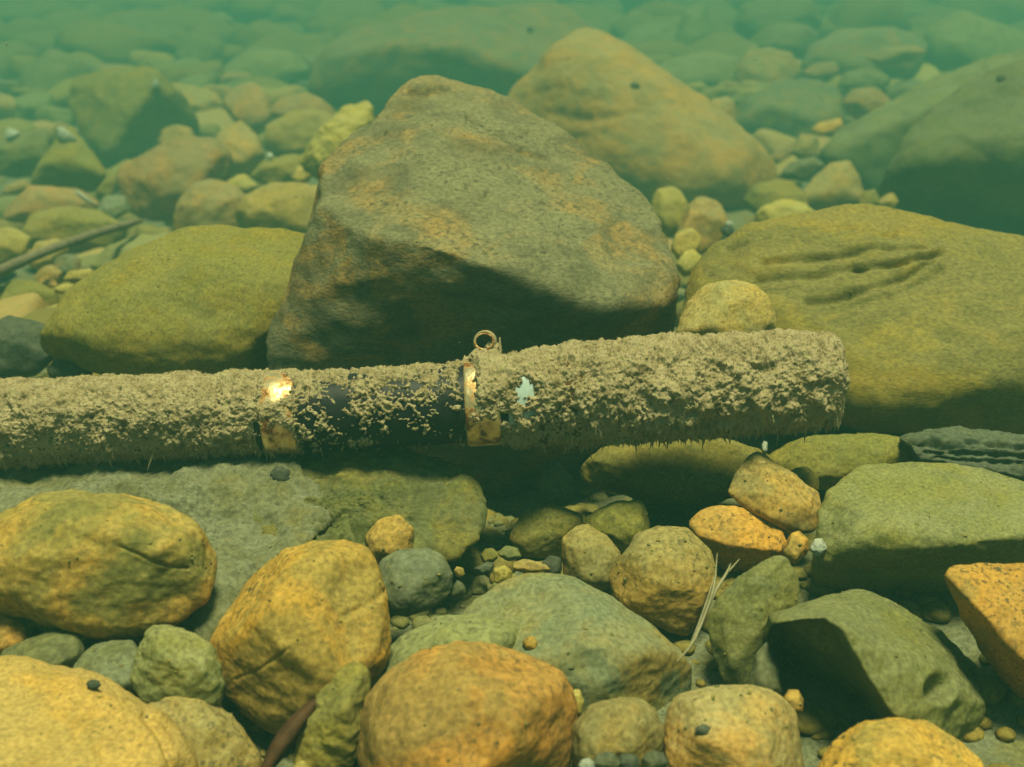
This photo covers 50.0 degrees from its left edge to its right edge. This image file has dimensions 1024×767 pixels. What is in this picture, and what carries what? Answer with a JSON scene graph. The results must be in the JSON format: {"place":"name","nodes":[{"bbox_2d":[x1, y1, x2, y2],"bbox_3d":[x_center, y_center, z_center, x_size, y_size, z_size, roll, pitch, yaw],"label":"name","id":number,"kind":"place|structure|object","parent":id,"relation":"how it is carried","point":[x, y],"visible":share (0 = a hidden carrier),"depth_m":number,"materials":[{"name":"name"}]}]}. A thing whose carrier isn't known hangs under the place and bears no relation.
{"place":"outdoors","nodes":[
{"label":"outdoors","id":0,"kind":"place"},
{"bbox_2d":[0,76,901,325],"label":"coarse gravel","id":1,"kind":"structure","parent":0,"point":[131,233],"depth_m":1.63,"materials":[{"name":"brown stone"}]},
{"bbox_2d":[0,5,1023,766],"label":"river bed","id":2,"kind":"object","parent":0,"point":[990,747],"visible":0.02,"depth_m":0.40,"materials":[{"name":"gravel"}]},
{"bbox_2d":[0,613,28,653],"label":"stone","id":3,"kind":"object","parent":2,"relation":"on","point":[11,634],"visible":0.89,"depth_m":0.36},
{"bbox_2d":[0,227,30,263],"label":"river stone","id":4,"kind":"object","parent":2,"relation":"on","point":[14,242],"visible":0.86,"depth_m":1.19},
{"bbox_2d":[7,55,36,79],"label":"river stone","id":5,"kind":"object","parent":2,"relation":"on","point":[16,64],"visible":0.37,"depth_m":3.93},
{"bbox_2d":[0,293,48,318],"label":"river stone","id":6,"kind":"object","parent":2,"relation":"on","point":[21,305],"visible":0.36,"depth_m":0.86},
{"bbox_2d":[0,315,54,378],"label":"river stone","id":7,"kind":"object","parent":2,"relation":"on","point":[23,353],"visible":0.76,"depth_m":0.65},
{"bbox_2d":[0,128,56,177],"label":"river stone","id":8,"kind":"object","parent":2,"relation":"on","point":[25,150],"visible":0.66,"depth_m":2.07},
{"bbox_2d":[0,279,58,305],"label":"river stone","id":9,"kind":"object","parent":2,"relation":"on","point":[48,295],"visible":0.53,"depth_m":0.89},
{"bbox_2d":[13,91,54,120],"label":"river stone","id":10,"kind":"object","parent":2,"relation":"on","point":[28,105],"visible":0.63,"depth_m":3.17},
{"bbox_2d":[0,628,84,667],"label":"stone","id":11,"kind":"object","parent":2,"relation":"on","point":[49,648],"visible":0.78,"depth_m":0.35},
{"bbox_2d":[29,238,67,269],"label":"river stone","id":12,"kind":"object","parent":2,"relation":"on","point":[43,262],"visible":0.53,"depth_m":1.19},
{"bbox_2d":[3,185,99,222],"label":"river stone","id":13,"kind":"object","parent":2,"relation":"on","point":[25,204],"visible":0.62,"depth_m":1.56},
{"bbox_2d":[16,49,87,90],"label":"river stone","id":14,"kind":"object","parent":2,"relation":"on","point":[49,69],"visible":0.44,"depth_m":3.55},
{"bbox_2d":[34,106,75,126],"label":"river stone","id":15,"kind":"object","parent":2,"relation":"on","point":[54,114],"visible":0.5,"depth_m":3.06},
{"bbox_2d":[46,78,73,108],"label":"river stone","id":16,"kind":"object","parent":2,"relation":"on","point":[59,92],"visible":0.19,"depth_m":3.30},
{"bbox_2d":[53,254,80,277],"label":"river stone","id":17,"kind":"object","parent":2,"relation":"on","point":[65,263],"visible":0.66,"depth_m":1.13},
{"bbox_2d":[30,126,105,192],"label":"river stone","id":18,"kind":"object","parent":2,"relation":"on","point":[76,164],"visible":0.88,"depth_m":1.78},
{"bbox_2d":[47,359,92,378],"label":"river stone","id":19,"kind":"object","parent":2,"relation":"on","point":[58,367],"visible":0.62,"depth_m":0.59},
{"bbox_2d":[22,206,127,253],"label":"river stone","id":20,"kind":"object","parent":2,"relation":"on","point":[62,222],"visible":0.63,"depth_m":1.36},
{"bbox_2d":[0,655,197,766],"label":"boulder","id":21,"kind":"object","parent":2,"relation":"on","point":[66,726],"visible":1,"depth_m":0.31,"materials":[{"name":"yellow stone"}]},
{"bbox_2d":[73,640,137,694],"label":"stone","id":22,"kind":"object","parent":2,"relation":"on","point":[117,653],"visible":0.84,"depth_m":0.34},
{"bbox_2d":[97,195,130,219],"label":"river stone","id":23,"kind":"object","parent":2,"relation":"on","point":[116,207],"visible":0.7,"depth_m":1.64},
{"bbox_2d":[90,232,168,269],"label":"river stone","id":24,"kind":"object","parent":2,"relation":"on","point":[109,253],"visible":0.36,"depth_m":1.13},
{"bbox_2d":[0,218,148,276],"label":"stick","id":25,"kind":"object","parent":24,"relation":"on","point":[15,264],"visible":1,"depth_m":1.00,"materials":[{"name":"brown wood"}]},
{"bbox_2d":[69,65,201,167],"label":"river stone","id":26,"kind":"object","parent":2,"relation":"on","point":[120,114],"visible":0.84,"depth_m":2.52,"materials":[{"name":"stone"}]},
{"bbox_2d":[102,13,176,40],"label":"river stone","id":27,"kind":"object","parent":2,"relation":"on","point":[141,23],"visible":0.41,"depth_m":4.46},
{"bbox_2d":[129,50,174,65],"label":"river stone","id":28,"kind":"object","parent":2,"relation":"on","point":[136,57],"visible":0.45,"depth_m":4.15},
{"bbox_2d":[0,454,331,641],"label":"boulder","id":29,"kind":"object","parent":2,"relation":"on","point":[200,491],"visible":0.36,"depth_m":0.42,"materials":[{"name":"stone"}]},
{"bbox_2d":[0,489,216,639],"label":"cobble","id":30,"kind":"object","parent":29,"relation":"on","point":[128,580],"visible":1,"depth_m":0.35,"materials":[{"name":"stone"}]},
{"bbox_2d":[40,225,304,375],"bbox_3d":[-0.175,-0.043,0.601,0.165,0.076,0.097,0,20,0],"label":"boulder","id":31,"kind":"object","parent":2,"relation":"on","point":[226,303],"visible":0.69,"depth_m":0.57,"materials":[{"name":"green stone"}]},
{"bbox_2d":[115,135,232,221],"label":"river stone","id":32,"kind":"object","parent":2,"relation":"on","point":[154,184],"visible":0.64,"depth_m":1.71,"materials":[{"name":"stone"}]},
{"bbox_2d":[171,83,224,111],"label":"river stone","id":33,"kind":"object","parent":2,"relation":"on","point":[200,99],"visible":0.37,"depth_m":2.97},
{"bbox_2d":[173,33,224,63],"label":"river stone","id":34,"kind":"object","parent":2,"relation":"on","point":[202,47],"visible":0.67,"depth_m":4.21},
{"bbox_2d":[186,60,224,84],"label":"river stone","id":35,"kind":"object","parent":2,"relation":"on","point":[216,66],"visible":0.26,"depth_m":3.88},
{"bbox_2d":[149,696,262,766],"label":"cobble","id":36,"kind":"object","parent":2,"relation":"on","point":[214,741],"visible":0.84,"depth_m":0.33,"materials":[{"name":"beige stone"}]},
{"bbox_2d":[130,624,224,705],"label":"stone","id":37,"kind":"object","parent":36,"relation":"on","point":[155,676],"visible":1,"depth_m":0.33,"materials":[{"name":"stone"}]},
{"bbox_2d":[173,179,245,229],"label":"river stone","id":38,"kind":"object","parent":2,"relation":"on","point":[208,202],"visible":0.6,"depth_m":1.42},
{"bbox_2d":[195,108,233,125],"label":"river stone","id":39,"kind":"object","parent":2,"relation":"on","point":[216,116],"visible":0.27,"depth_m":2.93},
{"bbox_2d":[215,121,264,178],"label":"river stone","id":40,"kind":"object","parent":2,"relation":"on","point":[240,141],"visible":0.63,"depth_m":1.93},
{"bbox_2d":[222,82,272,135],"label":"river stone","id":41,"kind":"object","parent":2,"relation":"on","point":[249,104],"visible":0.83,"depth_m":2.52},
{"bbox_2d":[224,48,309,85],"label":"river stone","id":42,"kind":"object","parent":2,"relation":"on","point":[289,68],"visible":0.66,"depth_m":3.92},
{"bbox_2d":[235,182,316,232],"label":"river stone","id":43,"kind":"object","parent":2,"relation":"on","point":[287,205],"visible":0.58,"depth_m":1.29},
{"bbox_2d":[251,154,300,184],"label":"river stone","id":44,"kind":"object","parent":2,"relation":"on","point":[278,169],"visible":0.59,"depth_m":1.69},
{"bbox_2d":[264,108,332,156],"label":"river stone","id":45,"kind":"object","parent":2,"relation":"on","point":[292,132],"visible":0.66,"depth_m":2.07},
{"bbox_2d":[210,539,390,733],"bbox_3d":[-0.069,0.082,0.356,0.060,0.058,0.056,0,20,0],"label":"cobble","id":46,"kind":"object","parent":2,"relation":"on","point":[276,677],"visible":0.89,"depth_m":0.34,"materials":[{"name":"orange stone"}]},
{"bbox_2d":[269,92,334,119],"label":"river stone","id":47,"kind":"object","parent":2,"relation":"on","point":[281,107],"visible":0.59,"depth_m":2.43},
{"bbox_2d":[293,662,370,766],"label":"stone","id":48,"kind":"object","parent":2,"relation":"on","point":[326,740],"visible":1,"depth_m":0.32,"materials":[{"name":"stone"}]},
{"bbox_2d":[299,101,374,179],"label":"river stone","id":49,"kind":"object","parent":2,"relation":"on","point":[338,128],"visible":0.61,"depth_m":1.42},
{"bbox_2d":[253,446,487,561],"bbox_3d":[-0.060,0.050,0.440,0.101,0.034,0.078,0,20,0],"label":"boulder","id":50,"kind":"object","parent":2,"relation":"on","point":[425,503],"visible":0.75,"depth_m":0.44,"materials":[{"name":"green stone"}]},
{"bbox_2d":[365,515,413,564],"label":"stone","id":51,"kind":"object","parent":50,"relation":"on","point":[378,537],"visible":0.7,"depth_m":0.41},
{"bbox_2d":[378,547,452,616],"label":"cobble","id":52,"kind":"object","parent":2,"relation":"on","point":[409,598],"visible":0.86,"depth_m":0.39,"materials":[{"name":"grey stone"}]},
{"bbox_2d":[0,327,850,470],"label":"pipe","id":53,"kind":"object","parent":2,"relation":"on","point":[660,387],"visible":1,"depth_m":0.43,"materials":[{"name":"metal"}]},
{"bbox_2d":[371,614,517,688],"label":"cobble","id":54,"kind":"object","parent":2,"relation":"on","point":[450,629],"visible":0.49,"depth_m":0.36,"materials":[{"name":"stone"}]},
{"bbox_2d":[308,2,589,117],"bbox_3d":[-0.170,-0.869,3.198,0.814,0.456,0.512,0,20,0],"label":"boulder","id":55,"kind":"object","parent":2,"relation":"on","point":[501,50],"visible":0.52,"depth_m":3.02,"materials":[{"name":"grey stone"}]},
{"bbox_2d":[357,641,577,766],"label":"cobble","id":56,"kind":"object","parent":2,"relation":"on","point":[499,706],"visible":0.99,"depth_m":0.31,"materials":[{"name":"orange stone"}]},
{"bbox_2d":[266,75,680,499],"bbox_3d":[-0.005,-0.052,0.611,0.211,0.213,0.225,9,22,23],"label":"boulder","id":57,"kind":"object","parent":2,"relation":"on","point":[527,257],"visible":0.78,"depth_m":0.54,"materials":[{"name":"brown stone"}]},
{"bbox_2d":[390,492,623,630],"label":"gravel","id":58,"kind":"structure","parent":2,"relation":"on","point":[475,586],"depth_m":0.44,"materials":[{"name":"gravel"}]},
{"bbox_2d":[0,162,1021,766],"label":"grit","id":59,"kind":"object","parent":2,"relation":"on","point":[510,578],"visible":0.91,"depth_m":0.36,"materials":[{"name":"gravel"}]},
{"bbox_2d":[0,0,1023,65],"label":"distant stones","id":60,"kind":"object","parent":2,"relation":"on","point":[74,25],"visible":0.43,"depth_m":4.99,"materials":[{"name":"stone"}]},
{"bbox_2d":[1,100,1023,766],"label":"grit","id":61,"kind":"object","parent":2,"relation":"on","point":[531,640],"visible":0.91,"depth_m":0.35,"materials":[{"name":"green stone"}]},
{"bbox_2d":[25,330,1023,766],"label":"gravel","id":62,"kind":"structure","parent":2,"relation":"on","point":[819,722],"depth_m":0.41,"materials":[{"name":"brown stone"}]},
{"bbox_2d":[261,697,316,766],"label":"leaf","id":63,"kind":"object","parent":62,"relation":"on","point":[287,736],"visible":1,"depth_m":0.32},
{"bbox_2d":[509,504,583,559],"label":"stone","id":64,"kind":"object","parent":62,"relation":"on","point":[544,534],"visible":0.76,"depth_m":0.45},
{"bbox_2d":[538,461,572,505],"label":"stone","id":65,"kind":"object","parent":62,"relation":"on","point":[550,488],"visible":1,"depth_m":0.47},
{"bbox_2d":[747,642,781,694],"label":"stone","id":66,"kind":"object","parent":62,"relation":"on","point":[765,671],"visible":0.73,"depth_m":0.36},
{"bbox_2d":[769,433,912,489],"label":"stone","id":67,"kind":"object","parent":62,"relation":"on","point":[833,459],"visible":0.59,"depth_m":0.50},
{"bbox_2d":[460,573,691,717],"bbox_3d":[0.017,0.098,0.378,0.090,0.058,0.059,0,20,0],"label":"boulder","id":68,"kind":"object","parent":2,"relation":"on","point":[630,658],"visible":0.48,"depth_m":0.36,"materials":[{"name":"grey stone"}]},
{"bbox_2d":[561,524,620,590],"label":"cobble","id":69,"kind":"object","parent":2,"relation":"on","point":[600,557],"visible":0.84,"depth_m":0.42,"materials":[{"name":"beige stone"}]},
{"bbox_2d":[584,500,649,552],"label":"stone","id":70,"kind":"object","parent":2,"relation":"on","point":[625,524],"visible":0.73,"depth_m":0.45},
{"bbox_2d":[571,697,664,766],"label":"cobble","id":71,"kind":"object","parent":2,"relation":"on","point":[594,723],"visible":0.92,"depth_m":0.32,"materials":[{"name":"beige stone"}]},
{"bbox_2d":[508,28,777,212],"bbox_3d":[0.219,-0.440,1.863,0.433,0.305,0.322,13,24,32],"label":"boulder","id":72,"kind":"object","parent":2,"relation":"on","point":[659,127],"visible":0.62,"depth_m":1.76,"materials":[{"name":"beige stone"}]},
{"bbox_2d":[621,21,677,43],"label":"river stone","id":73,"kind":"object","parent":2,"relation":"on","point":[664,30],"visible":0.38,"depth_m":4.59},
{"bbox_2d":[609,526,716,635],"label":"cobble","id":74,"kind":"object","parent":2,"relation":"on","point":[667,604],"visible":0.95,"depth_m":0.39,"materials":[{"name":"beige stone"}]},
{"bbox_2d":[651,186,688,238],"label":"river stone","id":75,"kind":"object","parent":2,"relation":"on","point":[669,204],"visible":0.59,"depth_m":1.19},
{"bbox_2d":[580,438,772,510],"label":"boulder","id":76,"kind":"object","parent":2,"relation":"on","point":[693,476],"visible":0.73,"depth_m":0.49,"materials":[{"name":"green stone"}]},
{"bbox_2d":[671,228,700,259],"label":"river stone","id":77,"kind":"object","parent":2,"relation":"on","point":[684,240],"visible":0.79,"depth_m":0.95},
{"bbox_2d":[676,249,700,276],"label":"river stone","id":78,"kind":"object","parent":2,"relation":"on","point":[688,260],"visible":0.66,"depth_m":0.86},
{"bbox_2d":[675,3,712,45],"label":"river stone","id":79,"kind":"object","parent":2,"relation":"on","point":[696,25],"visible":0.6,"depth_m":4.45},
{"bbox_2d":[659,51,740,87],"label":"river stone","id":80,"kind":"object","parent":2,"relation":"on","point":[709,69],"visible":0.48,"depth_m":3.67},
{"bbox_2d":[677,196,727,254],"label":"river stone","id":81,"kind":"object","parent":2,"relation":"on","point":[705,218],"visible":0.68,"depth_m":1.12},
{"bbox_2d":[676,556,739,661],"bbox_3d":[0.061,0.069,0.350,0.005,0.019,0.045,12,23,30],"label":"grass tuft","id":82,"kind":"object","parent":2,"relation":"on","point":[705,612],"visible":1,"depth_m":0.35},
{"bbox_2d":[677,280,776,335],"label":"cobble","id":83,"kind":"object","parent":2,"relation":"on","point":[730,305],"visible":0.67,"depth_m":0.51,"materials":[{"name":"beige stone"}]},
{"bbox_2d":[663,684,804,766],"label":"cobble","id":84,"kind":"object","parent":2,"relation":"on","point":[726,742],"visible":0.98,"depth_m":0.32,"materials":[{"name":"beige stone"}]},
{"bbox_2d":[689,505,786,572],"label":"cobble","id":85,"kind":"object","parent":2,"relation":"on","point":[743,534],"visible":0.88,"depth_m":0.43,"materials":[{"name":"orange stone"}]},
{"bbox_2d":[708,555,798,684],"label":"stone","id":86,"kind":"object","parent":2,"relation":"on","point":[738,615],"visible":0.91,"depth_m":0.37,"materials":[{"name":"stone"}]},
{"bbox_2d":[734,47,800,82],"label":"boulder","id":87,"kind":"object","parent":2,"relation":"on","point":[770,64],"visible":0.69,"depth_m":3.56,"materials":[{"name":"beige stone"}]},
{"bbox_2d":[752,129,795,155],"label":"river stone","id":88,"kind":"object","parent":2,"relation":"on","point":[768,140],"visible":0.31,"depth_m":2.60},
{"bbox_2d":[728,451,820,534],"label":"stone","id":89,"kind":"object","parent":2,"relation":"on","point":[795,498],"visible":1,"depth_m":0.44,"materials":[{"name":"stone"}]},
{"bbox_2d":[743,178,807,213],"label":"boulder","id":90,"kind":"object","parent":2,"relation":"on","point":[758,196],"visible":0.77,"depth_m":1.57,"materials":[{"name":"beige stone"}]},
{"bbox_2d":[733,0,821,39],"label":"boulder","id":91,"kind":"object","parent":2,"relation":"on","point":[753,18],"visible":0.62,"depth_m":4.69,"materials":[{"name":"stone"}]},
{"bbox_2d":[754,199,813,221],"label":"river stone","id":92,"kind":"object","parent":2,"relation":"on","point":[779,208],"visible":0.54,"depth_m":1.25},
{"bbox_2d":[736,78,845,138],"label":"boulder","id":93,"kind":"object","parent":2,"relation":"on","point":[794,108],"visible":0.63,"depth_m":2.79,"materials":[{"name":"grey stone"}]},
{"bbox_2d":[783,531,807,563],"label":"pebble","id":94,"kind":"object","parent":2,"relation":"on","point":[792,554],"visible":0.98,"depth_m":0.42,"materials":[{"name":"orange stone"}]},
{"bbox_2d":[778,157,824,180],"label":"river stone","id":95,"kind":"object","parent":2,"relation":"on","point":[806,169],"visible":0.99,"depth_m":1.84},
{"bbox_2d":[791,134,819,159],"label":"river stone","id":96,"kind":"object","parent":2,"relation":"on","point":[806,146],"visible":0.86,"depth_m":2.23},
{"bbox_2d":[820,75,841,81],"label":"river stone","id":97,"kind":"object","parent":2,"relation":"on","point":[829,79],"visible":0.09,"depth_m":3.59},
{"bbox_2d":[802,61,838,79],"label":"river stone","id":98,"kind":"object","parent":97,"relation":"on","point":[821,70],"visible":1,"depth_m":3.58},
{"bbox_2d":[803,160,863,210],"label":"boulder","id":99,"kind":"object","parent":2,"relation":"on","point":[833,184],"visible":0.83,"depth_m":1.62,"materials":[{"name":"beige stone"}]},
{"bbox_2d":[678,203,1023,433],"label":"boulder","id":100,"kind":"object","parent":2,"relation":"on","point":[908,370],"visible":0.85,"depth_m":0.56,"materials":[{"name":"brown stone"}]},
{"bbox_2d":[838,67,889,90],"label":"river stone","id":101,"kind":"object","parent":2,"relation":"on","point":[863,78],"visible":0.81,"depth_m":3.27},
{"bbox_2d":[801,26,927,78],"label":"boulder","id":102,"kind":"object","parent":2,"relation":"on","point":[854,48],"visible":0.69,"depth_m":3.71,"materials":[{"name":"grey stone"}]},
{"bbox_2d":[843,87,889,119],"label":"river stone","id":103,"kind":"object","parent":2,"relation":"on","point":[858,103],"visible":0.73,"depth_m":2.62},
{"bbox_2d":[763,589,985,741],"bbox_3d":[0.120,0.102,0.376,0.074,0.081,0.082,0,20,0],"label":"boulder","id":104,"kind":"object","parent":2,"relation":"on","point":[824,640],"visible":0.83,"depth_m":0.35,"materials":[{"name":"stone"}]},
{"bbox_2d":[867,45,925,66],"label":"river stone","id":105,"kind":"object","parent":2,"relation":"on","point":[888,56],"visible":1,"depth_m":3.42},
{"bbox_2d":[817,717,983,766],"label":"cobble","id":106,"kind":"object","parent":2,"relation":"on","point":[871,745],"visible":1,"depth_m":0.31,"materials":[{"name":"orange stone"}]},
{"bbox_2d":[811,462,1023,594],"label":"boulder","id":107,"kind":"object","parent":2,"relation":"on","point":[888,545],"visible":0.76,"depth_m":0.41,"materials":[{"name":"stone"}]},
{"bbox_2d":[819,48,1023,190],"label":"boulder","id":108,"kind":"object","parent":2,"relation":"on","point":[866,145],"visible":0.56,"depth_m":2.00,"materials":[{"name":"stone"}]},
{"bbox_2d":[877,60,1023,235],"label":"boulder","id":109,"kind":"object","parent":2,"relation":"on","point":[958,157],"visible":0.87,"depth_m":1.47,"materials":[{"name":"stone"}]},
{"bbox_2d":[899,426,1023,480],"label":"slab","id":110,"kind":"object","parent":2,"relation":"on","point":[992,451],"depth_m":0.49,"materials":[{"name":"stone"}]},
{"bbox_2d":[922,10,1023,71],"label":"boulder","id":111,"kind":"object","parent":2,"relation":"on","point":[955,40],"visible":0.52,"depth_m":3.89,"materials":[{"name":"stone"}]},
{"bbox_2d":[944,563,1023,698],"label":"cobble","id":112,"kind":"object","parent":2,"relation":"on","point":[988,611],"visible":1,"depth_m":0.36,"materials":[{"name":"orange stone"}]},
{"bbox_2d":[794,56,806,77],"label":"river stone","id":113,"kind":"object","parent":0,"point":[798,60],"visible":0.07,"depth_m":4.18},
{"bbox_2d":[758,23,818,53],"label":"river stone","id":114,"kind":"object","parent":113,"relation":"on","point":[798,38],"visible":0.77,"depth_m":4.20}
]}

